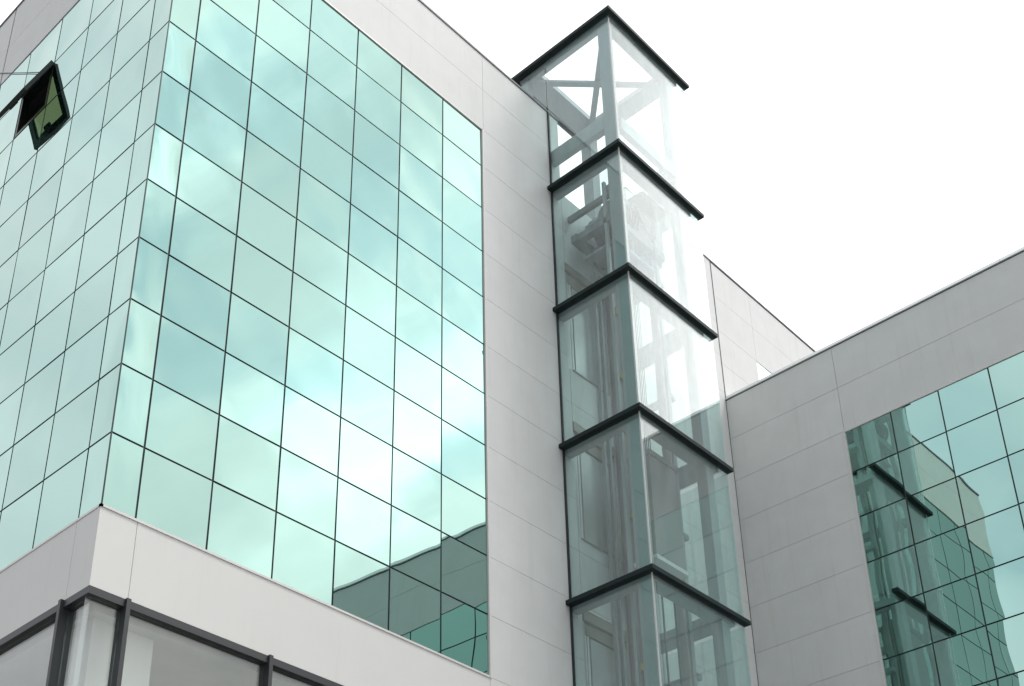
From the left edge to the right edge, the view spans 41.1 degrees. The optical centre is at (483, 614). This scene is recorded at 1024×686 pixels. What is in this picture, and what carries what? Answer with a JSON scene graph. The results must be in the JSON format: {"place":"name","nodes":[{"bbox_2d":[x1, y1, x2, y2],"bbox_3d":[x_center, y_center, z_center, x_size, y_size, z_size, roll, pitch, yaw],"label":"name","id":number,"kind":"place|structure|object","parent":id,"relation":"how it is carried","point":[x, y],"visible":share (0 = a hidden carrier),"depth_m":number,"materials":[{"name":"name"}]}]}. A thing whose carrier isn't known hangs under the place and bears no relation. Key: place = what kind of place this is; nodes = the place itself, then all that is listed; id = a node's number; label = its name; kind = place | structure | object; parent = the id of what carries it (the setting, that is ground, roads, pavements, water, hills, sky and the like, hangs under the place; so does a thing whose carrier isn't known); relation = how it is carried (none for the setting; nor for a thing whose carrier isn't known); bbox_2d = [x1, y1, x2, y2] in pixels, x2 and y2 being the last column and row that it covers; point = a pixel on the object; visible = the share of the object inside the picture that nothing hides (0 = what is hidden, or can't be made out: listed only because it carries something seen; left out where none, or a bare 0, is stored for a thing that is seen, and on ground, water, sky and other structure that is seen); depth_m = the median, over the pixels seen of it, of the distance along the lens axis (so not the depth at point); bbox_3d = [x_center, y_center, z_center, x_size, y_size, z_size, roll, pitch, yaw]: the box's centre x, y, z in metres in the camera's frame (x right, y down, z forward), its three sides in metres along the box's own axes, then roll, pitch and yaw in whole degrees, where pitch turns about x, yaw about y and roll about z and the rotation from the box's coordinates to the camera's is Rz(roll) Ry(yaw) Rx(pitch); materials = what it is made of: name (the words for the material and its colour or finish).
{"place":"outdoors","nodes":[
{"label":"outdoors","id":0,"kind":"place"},
{"bbox_2d":[0,0,1023,350],"label":"sky","id":1,"kind":"structure","parent":0,"point":[845,163],"materials":[{"name":"white"}]},
{"bbox_2d":[725,246,1023,685],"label":"annex building","id":2,"kind":"structure","parent":0,"point":[878,465],"depth_m":29.78,"materials":[{"name":"grey concrete"}]},
{"label":"ground","id":3,"kind":"structure","parent":0,"visible":0},
{"bbox_2d":[0,0,814,685],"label":"office building","id":4,"kind":"structure","parent":3,"relation":"on","point":[298,376],"depth_m":23.56,"materials":[{"name":"green glass"}]},
{"bbox_2d":[0,72,38,73],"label":"cable","id":5,"kind":"object","parent":4,"relation":"on","point":[21,72],"visible":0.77,"depth_m":27.73,"materials":[{"name":"metal"}]},
{"bbox_2d":[0,60,54,138],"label":"casement window","id":6,"kind":"structure","parent":4,"relation":"in","point":[37,83],"depth_m":26.74,"materials":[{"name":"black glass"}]},
{"bbox_2d":[564,263,608,395],"bbox_3d":[2.161,-6.261,30.231,0.396,2.976,1.374,-24,-36,37],"label":"landing door","id":7,"kind":"structure","parent":4,"relation":"in","point":[581,338],"depth_m":30.04,"materials":[{"name":"metal"}]},
{"bbox_2d":[572,422,619,560],"bbox_3d":[2.208,-2.499,28.260,0.396,2.832,1.374,-24,-36,37],"label":"landing door","id":8,"kind":"structure","parent":4,"relation":"in","point":[590,500],"depth_m":28.06,"materials":[{"name":"metal"}]},
{"bbox_2d":[582,612,627,685],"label":"landing door","id":9,"kind":"structure","parent":4,"relation":"in","point":[599,660],"depth_m":26.37,"materials":[{"name":"metal"}]},
{"bbox_2d":[511,5,750,685],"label":"lift tower","id":10,"kind":"structure","parent":3,"relation":"on","point":[630,422],"depth_m":28.80,"materials":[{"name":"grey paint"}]},
{"bbox_2d":[567,185,667,276],"bbox_3d":[2.864,-8.400,30.910,1.992,1.956,1.920,-24,-36,37],"label":"hoist machine","id":11,"kind":"object","parent":10,"relation":"attached to","point":[643,211],"visible":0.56,"depth_m":30.46,"materials":[{"name":"paint"}]},
{"bbox_2d":[627,239,688,685],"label":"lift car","id":12,"kind":"object","parent":11,"relation":"hanging from","point":[666,531],"visible":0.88,"depth_m":26.93,"materials":[{"name":"metal"}]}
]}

